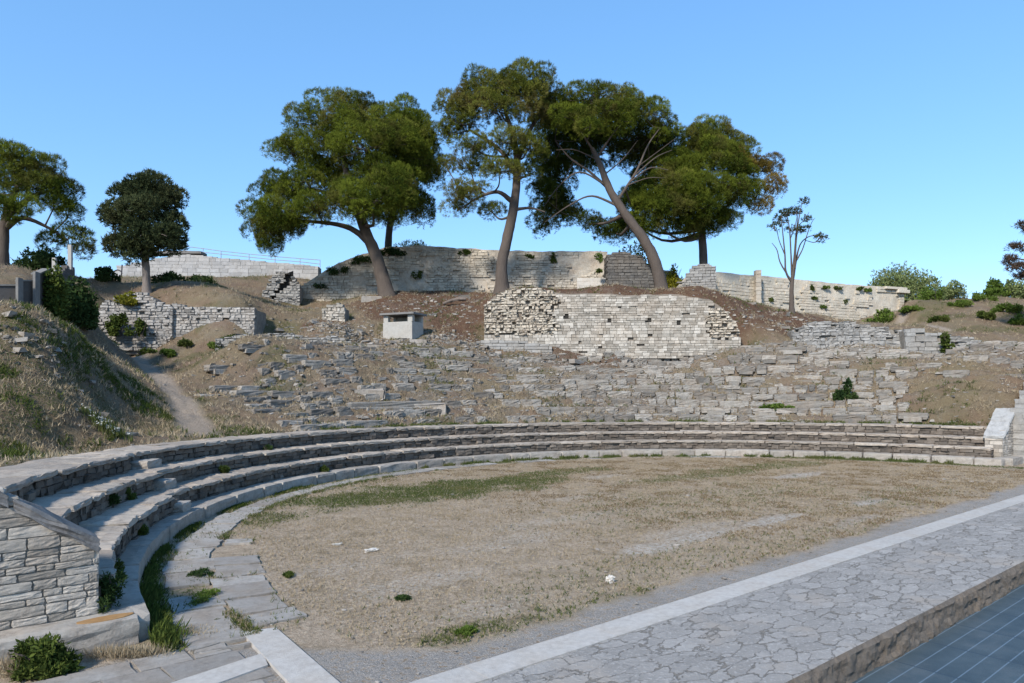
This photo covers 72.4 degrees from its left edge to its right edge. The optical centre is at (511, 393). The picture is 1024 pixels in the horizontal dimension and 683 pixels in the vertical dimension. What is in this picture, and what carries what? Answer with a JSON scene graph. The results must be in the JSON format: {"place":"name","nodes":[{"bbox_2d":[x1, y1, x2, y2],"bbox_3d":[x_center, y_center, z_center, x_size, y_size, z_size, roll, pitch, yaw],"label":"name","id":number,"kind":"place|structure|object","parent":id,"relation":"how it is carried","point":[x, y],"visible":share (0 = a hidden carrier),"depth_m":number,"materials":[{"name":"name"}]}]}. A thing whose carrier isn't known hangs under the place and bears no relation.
{"place":"outdoors","nodes":[
{"label":"outdoors","id":0,"kind":"place"},
{"bbox_2d":[32,643,272,682],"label":"pavement","id":1,"kind":"structure","parent":0,"point":[179,665],"depth_m":7.07,"materials":[{"name":"stone"}]},
{"bbox_2d":[171,654,267,682],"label":"paved strip","id":2,"kind":"object","parent":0,"point":[231,671],"visible":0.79,"depth_m":7.00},
{"bbox_2d":[241,628,339,682],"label":"paved strip","id":3,"kind":"object","parent":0,"point":[288,660],"visible":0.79,"depth_m":7.33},
{"bbox_2d":[162,456,742,653],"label":"flagstone path","id":4,"kind":"structure","parent":0,"point":[246,591],"depth_m":10.25,"materials":[{"name":"stone"}]},
{"bbox_2d":[0,456,1023,682],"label":"orchestra ground","id":5,"kind":"structure","parent":0,"point":[336,656],"depth_m":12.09,"materials":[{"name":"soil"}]},
{"bbox_2d":[0,651,23,677],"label":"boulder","id":6,"kind":"object","parent":5,"relation":"on","point":[4,667],"visible":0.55,"depth_m":6.96,"materials":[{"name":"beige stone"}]},
{"bbox_2d":[6,631,85,681],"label":"weed clump","id":7,"kind":"object","parent":5,"relation":"on","point":[47,656],"visible":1,"depth_m":6.97,"materials":[{"name":"green plant"}]},
{"bbox_2d":[0,487,139,671],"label":"end wall","id":8,"kind":"structure","parent":5,"relation":"on","point":[49,570],"depth_m":7.64,"materials":[{"name":"stone"}]},
{"bbox_2d":[79,640,197,661],"bbox_3d":[-4.158,2.768,7.497,1.624,0.262,0.458,0,0,0],"label":"weed clump","id":9,"kind":"object","parent":5,"relation":"on","point":[128,650],"visible":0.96,"depth_m":7.48,"materials":[{"name":"beige plant"}]},
{"bbox_2d":[141,557,162,582],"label":"weed clump","id":10,"kind":"object","parent":5,"relation":"on","point":[150,568],"visible":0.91,"depth_m":10.86,"materials":[{"name":"green plant"}]},
{"bbox_2d":[139,574,169,602],"bbox_3d":[-5.081,2.744,9.833,0.514,0.372,1.414,0,0,-32],"label":"weed clump","id":11,"kind":"object","parent":5,"relation":"on","point":[149,589],"visible":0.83,"depth_m":9.68,"materials":[{"name":"green plant"}]},
{"bbox_2d":[151,542,176,562],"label":"weed clump","id":12,"kind":"object","parent":5,"relation":"on","point":[162,548],"visible":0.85,"depth_m":12.16,"materials":[{"name":"green plant"}]},
{"bbox_2d":[143,593,186,627],"bbox_3d":[-4.407,2.710,8.741,0.618,0.420,1.272,0,0,-21],"label":"weed clump","id":13,"kind":"object","parent":5,"relation":"on","point":[154,608],"visible":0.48,"depth_m":8.74,"materials":[{"name":"green plant"}]},
{"bbox_2d":[146,614,193,653],"bbox_3d":[-3.921,2.723,7.972,0.566,0.436,1.125,0,0,-30],"label":"weed clump","id":14,"kind":"object","parent":5,"relation":"on","point":[163,632],"visible":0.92,"depth_m":7.89,"materials":[{"name":"green plant"}]},
{"bbox_2d":[151,621,225,637],"bbox_3d":[-3.930,2.786,8.200,1.219,0.125,0.629,0,0,0],"label":"weed clump","id":15,"kind":"object","parent":5,"relation":"on","point":[197,631],"visible":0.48,"depth_m":8.16,"materials":[{"name":"beige plant"}]},
{"bbox_2d":[173,521,205,538],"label":"weed clump","id":16,"kind":"object","parent":5,"relation":"on","point":[192,527],"visible":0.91,"depth_m":14.27,"materials":[{"name":"green plant"}]},
{"bbox_2d":[186,566,214,577],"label":"weed clump","id":17,"kind":"object","parent":5,"relation":"on","point":[199,572],"visible":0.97,"depth_m":10.75,"materials":[{"name":"green plant"}]},
{"bbox_2d":[188,587,220,605],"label":"weed clump","id":18,"kind":"object","parent":5,"relation":"on","point":[203,595],"visible":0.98,"depth_m":9.46,"materials":[{"name":"green plant"}]},
{"bbox_2d":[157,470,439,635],"bbox_3d":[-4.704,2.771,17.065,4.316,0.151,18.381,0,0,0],"label":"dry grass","id":19,"kind":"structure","parent":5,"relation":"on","point":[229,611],"depth_m":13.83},
{"bbox_2d":[152,467,453,637],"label":"green grass","id":20,"kind":"structure","parent":5,"relation":"on","point":[224,536],"depth_m":13.50,"materials":[{"name":"green plant"}]},
{"bbox_2d":[453,624,478,637],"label":"weed clump","id":21,"kind":"object","parent":5,"relation":"on","point":[466,629],"visible":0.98,"depth_m":8.15,"materials":[{"name":"green plant"}]},
{"bbox_2d":[78,439,993,603],"bbox_3d":[2.401,2.369,23.698,32.513,0.544,14.698,0,0,-39],"label":"stone tier","id":22,"kind":"object","parent":5,"relation":"on","point":[115,529],"visible":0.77,"depth_m":24.30,"materials":[{"name":"stone"}]},
{"bbox_2d":[106,493,121,507],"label":"weed clump","id":23,"kind":"object","parent":22,"relation":"on","point":[114,499],"visible":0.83,"depth_m":13.22,"materials":[{"name":"green plant"}]},
{"bbox_2d":[152,478,176,490],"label":"step block","id":24,"kind":"structure","parent":22,"relation":"on","point":[164,483],"depth_m":15.66,"materials":[{"name":"stone"}]},
{"bbox_2d":[31,430,984,524],"bbox_3d":[2.153,1.990,23.992,33.980,0.532,15.443,0,0,-39],"label":"stone tier","id":25,"kind":"object","parent":22,"relation":"on","point":[76,504],"visible":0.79,"depth_m":25.15,"materials":[{"name":"stone"}]},
{"bbox_2d":[130,458,161,469],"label":"step block","id":26,"kind":"structure","parent":25,"relation":"on","point":[146,463],"depth_m":16.33,"materials":[{"name":"stone"}]},
{"bbox_2d":[0,421,986,501],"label":"stone tier","id":27,"kind":"object","parent":25,"relation":"on","point":[30,481],"visible":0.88,"depth_m":24.17,"materials":[{"name":"stone"}]},
{"bbox_2d":[102,449,1004,640],"bbox_3d":[2.783,2.697,23.141,31.133,0.397,14.538,0,0,-40],"label":"stone bench","id":28,"kind":"object","parent":5,"relation":"on","point":[138,553],"visible":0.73,"depth_m":21.69,"materials":[{"name":"stone"}]},
{"bbox_2d":[97,568,128,613],"bbox_3d":[-4.729,2.343,8.179,0.374,0.615,0.415,0,0,27],"label":"weed clump","id":29,"kind":"object","parent":28,"relation":"on","point":[108,592],"visible":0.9,"depth_m":8.16,"materials":[{"name":"green plant"}]},
{"bbox_2d":[172,500,191,512],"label":"step block","id":30,"kind":"structure","parent":28,"relation":"on","point":[180,506],"depth_m":14.85,"materials":[{"name":"stone"}]},
{"bbox_2d":[152,455,1023,646],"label":"green grass","id":31,"kind":"structure","parent":5,"relation":"on","point":[430,490],"depth_m":18.82,"materials":[{"name":"plant"}]},
{"bbox_2d":[223,457,1022,682],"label":"pebbles","id":32,"kind":"object","parent":5,"relation":"on","point":[596,549],"visible":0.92,"depth_m":14.77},
{"bbox_2d":[340,457,1023,576],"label":"brown grass","id":33,"kind":"structure","parent":5,"relation":"on","point":[784,493],"depth_m":20.86,"materials":[{"name":"plant"}]},
{"bbox_2d":[422,452,953,467],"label":"green grass","id":34,"kind":"structure","parent":5,"relation":"on","point":[654,455],"depth_m":30.20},
{"bbox_2d":[0,263,1023,466],"bbox_3d":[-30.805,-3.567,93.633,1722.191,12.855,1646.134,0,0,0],"label":"hillside","id":35,"kind":"structure","parent":0,"point":[190,415],"depth_m":34.54,"materials":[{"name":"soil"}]},
{"bbox_2d":[0,268,49,310],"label":"garden wall","id":36,"kind":"structure","parent":35,"relation":"on","point":[27,291],"depth_m":27.92,"materials":[{"name":"stone"}]},
{"bbox_2d":[10,245,67,270],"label":"bush","id":37,"kind":"object","parent":35,"relation":"on","point":[38,260],"visible":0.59,"depth_m":43.37,"materials":[{"name":"green plant"}]},
{"bbox_2d":[0,136,99,264],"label":"pine tree","id":38,"kind":"object","parent":35,"relation":"on","point":[29,172],"visible":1,"depth_m":39.98,"materials":[{"name":"green plant"}]},
{"bbox_2d":[42,259,69,320],"bbox_3d":[-18.919,-4.178,29.044,0.936,2.812,1.205,0,0,0],"label":"bush","id":39,"kind":"object","parent":35,"relation":"on","point":[55,291],"visible":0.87,"depth_m":28.85,"materials":[{"name":"green plant"}]},
{"bbox_2d":[57,265,74,288],"bbox_3d":[-20.599,-3.995,32.048,0.490,4.083,2.908,0,0,-21],"label":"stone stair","id":40,"kind":"object","parent":35,"relation":"on","point":[66,272],"visible":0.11,"depth_m":32.65,"materials":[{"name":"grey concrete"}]},
{"bbox_2d":[62,275,99,329],"bbox_3d":[-19.113,-4.059,30.912,1.744,2.446,1.959,0,0,41],"label":"bush","id":41,"kind":"object","parent":35,"relation":"on","point":[82,312],"visible":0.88,"depth_m":30.77,"materials":[{"name":"green plant"}]},
{"bbox_2d":[77,403,133,442],"bbox_3d":[-11.527,0.866,19.933,1.567,1.206,0.911,0,0,0],"label":"flower patch","id":42,"kind":"object","parent":35,"relation":"on","point":[106,425],"visible":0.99,"depth_m":19.90,"materials":[{"name":"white plant"}]},
{"bbox_2d":[94,265,121,282],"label":"bush","id":43,"kind":"object","parent":35,"relation":"on","point":[105,274],"visible":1,"depth_m":43.61,"materials":[{"name":"green plant"}]},
{"bbox_2d":[0,298,224,457],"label":"green grass","id":44,"kind":"structure","parent":35,"relation":"on","point":[7,451],"depth_m":22.17,"materials":[{"name":"green plant"}]},
{"bbox_2d":[0,299,263,453],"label":"dry grass","id":45,"kind":"structure","parent":35,"relation":"on","point":[119,368],"depth_m":20.66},
{"bbox_2d":[98,292,173,353],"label":"dry stone wall","id":46,"kind":"structure","parent":35,"relation":"on","point":[158,314],"depth_m":38.85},
{"bbox_2d":[104,312,133,336],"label":"bush","id":47,"kind":"object","parent":46,"relation":"attached to","point":[115,324],"visible":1,"depth_m":38.03,"materials":[{"name":"green plant"}]},
{"bbox_2d":[113,291,137,305],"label":"bush","id":48,"kind":"object","parent":46,"relation":"on","point":[129,300],"visible":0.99,"depth_m":38.59,"materials":[{"name":"yellow plant"}]},
{"bbox_2d":[133,317,147,336],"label":"bush","id":49,"kind":"object","parent":46,"relation":"attached to","point":[140,325],"visible":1,"depth_m":38.29,"materials":[{"name":"green plant"}]},
{"bbox_2d":[95,167,190,292],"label":"oak tree","id":50,"kind":"object","parent":35,"relation":"on","point":[142,202],"visible":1,"depth_m":41.15,"materials":[{"name":"green plant"}]},
{"bbox_2d":[159,348,176,357],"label":"weed clump","id":51,"kind":"object","parent":35,"relation":"on","point":[167,352],"visible":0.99,"depth_m":36.86,"materials":[{"name":"green plant"}]},
{"bbox_2d":[151,270,187,283],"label":"bush","id":52,"kind":"object","parent":35,"relation":"on","point":[170,276],"visible":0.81,"depth_m":46.55,"materials":[{"name":"green plant"}]},
{"bbox_2d":[187,274,216,283],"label":"bush","id":53,"kind":"object","parent":35,"relation":"on","point":[204,278],"visible":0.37,"depth_m":48.78,"materials":[{"name":"green plant"}]},
{"bbox_2d":[115,251,320,279],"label":"back wall","id":54,"kind":"structure","parent":35,"relation":"on","point":[188,263],"depth_m":59.60,"materials":[{"name":"stone"}]},
{"bbox_2d":[183,246,318,263],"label":"railing","id":55,"kind":"object","parent":54,"relation":"on","point":[255,254],"visible":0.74,"depth_m":60.38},
{"bbox_2d":[172,303,265,337],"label":"dry stone wall","id":56,"kind":"structure","parent":35,"relation":"on","point":[190,319],"depth_m":39.44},
{"bbox_2d":[262,271,302,304],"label":"vault ruin","id":57,"kind":"object","parent":35,"relation":"on","point":[283,287],"visible":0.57,"depth_m":51.44,"materials":[{"name":"grey stone"}]},
{"bbox_2d":[215,333,351,350],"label":"ruined wall","id":58,"kind":"structure","parent":35,"relation":"on","point":[222,342],"depth_m":37.42,"materials":[{"name":"grey stone"}]},
{"bbox_2d":[321,303,348,321],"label":"ruined wall","id":59,"kind":"structure","parent":35,"relation":"on","point":[337,312],"depth_m":43.54,"materials":[{"name":"stone"}]},
{"bbox_2d":[234,86,445,296],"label":"pine tree","id":60,"kind":"object","parent":35,"relation":"on","point":[387,181],"visible":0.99,"depth_m":48.75,"materials":[{"name":"green plant"}]},
{"bbox_2d":[354,388,385,399],"bbox_3d":[-6.487,0.009,32.016,1.425,0.537,0.623,0,0,-5],"label":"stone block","id":61,"kind":"object","parent":35,"relation":"on","point":[381,392],"visible":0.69,"depth_m":31.75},
{"bbox_2d":[379,312,426,338],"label":"concrete hut","id":62,"kind":"object","parent":35,"relation":"on","point":[406,325],"visible":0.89,"depth_m":41.48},
{"bbox_2d":[368,91,446,246],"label":"pine tree","id":63,"kind":"object","parent":35,"relation":"on","point":[388,237],"visible":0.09,"depth_m":56.78,"materials":[{"name":"green plant"}]},
{"bbox_2d":[414,403,445,415],"bbox_3d":[-3.805,0.702,32.515,1.582,0.668,0.802,0,0,-5],"label":"boulder","id":64,"kind":"object","parent":35,"relation":"on","point":[442,406],"visible":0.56,"depth_m":32.22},
{"bbox_2d":[301,245,607,301],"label":"rampart wall","id":65,"kind":"structure","parent":35,"relation":"on","point":[445,268],"depth_m":53.31,"materials":[{"name":"white stone"}]},
{"bbox_2d":[326,266,349,275],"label":"bush","id":66,"kind":"object","parent":65,"relation":"on","point":[333,271],"visible":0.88,"depth_m":53.30,"materials":[{"name":"green plant"}]},
{"bbox_2d":[381,246,406,256],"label":"bush","id":67,"kind":"object","parent":65,"relation":"on","point":[391,250],"visible":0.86,"depth_m":53.28,"materials":[{"name":"green plant"}]},
{"bbox_2d":[421,55,565,294],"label":"pine tree","id":68,"kind":"object","parent":35,"relation":"on","point":[490,94],"visible":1,"depth_m":48.30,"materials":[{"name":"green plant"}]},
{"bbox_2d":[0,286,1023,444],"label":"rubble","id":69,"kind":"object","parent":35,"relation":"on","point":[27,335],"visible":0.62,"depth_m":37.05,"materials":[{"name":"stone"}]},
{"bbox_2d":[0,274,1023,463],"bbox_3d":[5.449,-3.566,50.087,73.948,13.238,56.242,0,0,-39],"label":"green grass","id":70,"kind":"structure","parent":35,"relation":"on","point":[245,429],"depth_m":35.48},
{"bbox_2d":[476,340,551,353],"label":"ruined wall","id":71,"kind":"structure","parent":35,"relation":"on","point":[504,345],"depth_m":42.56,"materials":[{"name":"grey stone"}]},
{"bbox_2d":[524,78,683,288],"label":"pine tree","id":72,"kind":"object","parent":35,"relation":"on","point":[585,133],"visible":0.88,"depth_m":51.41,"materials":[{"name":"green plant"}]},
{"bbox_2d":[193,339,1023,430],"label":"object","id":73,"kind":"object","parent":35,"relation":"on","point":[812,405],"visible":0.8,"depth_m":35.80,"materials":[{"name":"stone"}]},
{"bbox_2d":[484,288,740,358],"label":"revetment wall","id":74,"kind":"structure","parent":35,"relation":"on","point":[662,326],"depth_m":42.75,"materials":[{"name":"stone"}]},
{"bbox_2d":[604,252,653,289],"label":"stone pier","id":75,"kind":"structure","parent":35,"relation":"on","point":[625,268],"depth_m":51.19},
{"bbox_2d":[618,240,648,264],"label":"bush","id":76,"kind":"object","parent":35,"relation":"on","point":[638,252],"visible":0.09,"depth_m":55.42,"materials":[{"name":"green plant"}]},
{"bbox_2d":[320,417,987,429],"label":"green grass","id":77,"kind":"structure","parent":35,"relation":"on","point":[592,420],"depth_m":32.18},
{"bbox_2d":[665,263,683,288],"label":"bush","id":78,"kind":"object","parent":35,"relation":"on","point":[672,280],"visible":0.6,"depth_m":54.42,"materials":[{"name":"yellow plant"}]},
{"bbox_2d":[676,264,715,289],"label":"stone buttress","id":79,"kind":"structure","parent":35,"relation":"on","point":[702,274],"depth_m":51.16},
{"bbox_2d":[615,112,789,263],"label":"pine tree","id":80,"kind":"object","parent":35,"relation":"on","point":[695,206],"visible":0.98,"depth_m":51.68,"materials":[{"name":"green plant"}]},
{"bbox_2d":[716,272,753,301],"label":"rampart wall","id":81,"kind":"structure","parent":35,"relation":"on","point":[739,286],"depth_m":55.02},
{"bbox_2d":[754,270,761,302],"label":"stone pillar","id":82,"kind":"structure","parent":35,"relation":"on","point":[757,285],"depth_m":55.41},
{"bbox_2d":[759,403,794,410],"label":"bush","id":83,"kind":"object","parent":35,"relation":"on","point":[775,406],"visible":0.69,"depth_m":35.23,"materials":[{"name":"green plant"}]},
{"bbox_2d":[766,196,829,313],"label":"bare tree","id":84,"kind":"object","parent":35,"relation":"on","point":[798,227],"visible":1,"depth_m":46.87,"materials":[{"name":"brown plant"}]},
{"bbox_2d":[761,276,909,320],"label":"rampart wall","id":85,"kind":"structure","parent":35,"relation":"on","point":[862,303],"depth_m":59.16,"materials":[{"name":"stone"}]},
{"bbox_2d":[787,321,901,348],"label":"ruined wall","id":86,"kind":"structure","parent":35,"relation":"on","point":[824,334],"depth_m":41.51,"materials":[{"name":"grey stone"}]},
{"bbox_2d":[832,377,859,400],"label":"bush","id":87,"kind":"object","parent":35,"relation":"on","point":[842,394],"visible":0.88,"depth_m":35.11,"materials":[{"name":"green plant"}]},
{"bbox_2d":[862,308,895,323],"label":"bush","id":88,"kind":"object","parent":35,"relation":"on","point":[886,315],"visible":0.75,"depth_m":54.77,"materials":[{"name":"green plant"}]},
{"bbox_2d":[867,261,941,303],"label":"bush","id":89,"kind":"object","parent":35,"relation":"on","point":[912,283],"visible":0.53,"depth_m":66.20,"materials":[{"name":"green plant"}]},
{"bbox_2d":[898,304,924,312],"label":"bush","id":90,"kind":"object","parent":35,"relation":"on","point":[906,308],"visible":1,"depth_m":53.30,"materials":[{"name":"green plant"}]},
{"bbox_2d":[898,328,943,354],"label":"ruined wall","id":91,"kind":"structure","parent":35,"relation":"on","point":[920,340],"depth_m":40.21,"materials":[{"name":"grey stone"}]},
{"bbox_2d":[914,285,945,300],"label":"bush","id":92,"kind":"object","parent":35,"relation":"on","point":[931,294],"visible":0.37,"depth_m":59.82,"materials":[{"name":"green plant"}]},
{"bbox_2d":[926,314,949,322],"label":"bush","id":93,"kind":"object","parent":35,"relation":"on","point":[945,318],"visible":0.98,"depth_m":48.84,"materials":[{"name":"green plant"}]},
{"bbox_2d":[941,279,971,300],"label":"bush","id":94,"kind":"object","parent":35,"relation":"on","point":[951,292],"visible":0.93,"depth_m":55.54,"materials":[{"name":"green plant"}]},
{"bbox_2d":[946,299,973,307],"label":"bush","id":95,"kind":"object","parent":35,"relation":"on","point":[962,303],"visible":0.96,"depth_m":52.15,"materials":[{"name":"green plant"}]},
{"bbox_2d":[949,334,981,348],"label":"ruined wall","id":96,"kind":"structure","parent":35,"relation":"on","point":[958,341],"depth_m":39.80,"materials":[{"name":"grey stone"}]},
{"bbox_2d":[938,331,955,352],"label":"bush","id":97,"kind":"object","parent":96,"relation":"attached to","point":[945,342],"visible":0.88,"depth_m":39.29,"materials":[{"name":"green plant"}]},
{"bbox_2d":[971,291,998,300],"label":"bush","id":98,"kind":"object","parent":35,"relation":"on","point":[976,296],"visible":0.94,"depth_m":53.75,"materials":[{"name":"green plant"}]},
{"bbox_2d":[975,310,996,319],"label":"bush","id":99,"kind":"object","parent":35,"relation":"on","point":[982,314],"visible":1,"depth_m":47.67,"materials":[{"name":"green plant"}]},
{"bbox_2d":[982,277,1011,297],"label":"bush","id":100,"kind":"object","parent":35,"relation":"on","point":[995,287],"visible":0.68,"depth_m":56.72,"materials":[{"name":"green plant"}]},
{"bbox_2d":[983,408,1023,465],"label":"end wall","id":101,"kind":"structure","parent":35,"relation":"on","point":[998,435],"depth_m":28.27,"materials":[{"name":"stone"}]},
{"bbox_2d":[989,302,1023,313],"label":"bush","id":102,"kind":"object","parent":35,"relation":"on","point":[1012,308],"visible":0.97,"depth_m":49.81,"materials":[{"name":"green plant"}]},
{"bbox_2d":[1000,219,1023,281],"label":"conifer","id":103,"kind":"object","parent":35,"relation":"on","point":[1018,265],"visible":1,"depth_m":43.93,"materials":[{"name":"plant"}]},
{"bbox_2d":[1002,277,1023,298],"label":"bush","id":104,"kind":"object","parent":35,"relation":"on","point":[1017,288],"visible":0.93,"depth_m":55.69,"materials":[{"name":"green plant"}]},
{"bbox_2d":[1007,314,1023,324],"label":"bush","id":105,"kind":"object","parent":35,"relation":"on","point":[1018,319],"visible":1,"depth_m":46.75,"materials":[{"name":"green plant"}]},
{"bbox_2d":[1010,382,1023,455],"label":"stepped wall","id":106,"kind":"structure","parent":35,"relation":"on","point":[1018,429],"depth_m":28.64,"materials":[{"name":"grey stone"}]},
{"bbox_2d":[0,0,1023,298],"label":"sky","id":107,"kind":"structure","parent":0,"point":[900,122],"materials":[{"name":"blue"}]},
{"bbox_2d":[409,494,1023,682],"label":"paved strip","id":108,"kind":"object","parent":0,"point":[496,666],"visible":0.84,"depth_m":8.97,"materials":[{"name":"stone"}]},
{"bbox_2d":[480,502,1023,682],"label":"stone apron","id":109,"kind":"object","parent":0,"point":[786,631],"visible":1,"depth_m":8.68,"materials":[{"name":"stone"}]},
{"bbox_2d":[852,584,1023,682],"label":"stage floor","id":110,"kind":"structure","parent":0,"point":[985,644],"depth_m":8.46,"materials":[{"name":"tile"}]},
{"bbox_2d":[786,561,1023,682],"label":"stage kerb","id":111,"kind":"structure","parent":110,"relation":"on","point":[864,658],"depth_m":8.65,"materials":[{"name":"stone"}]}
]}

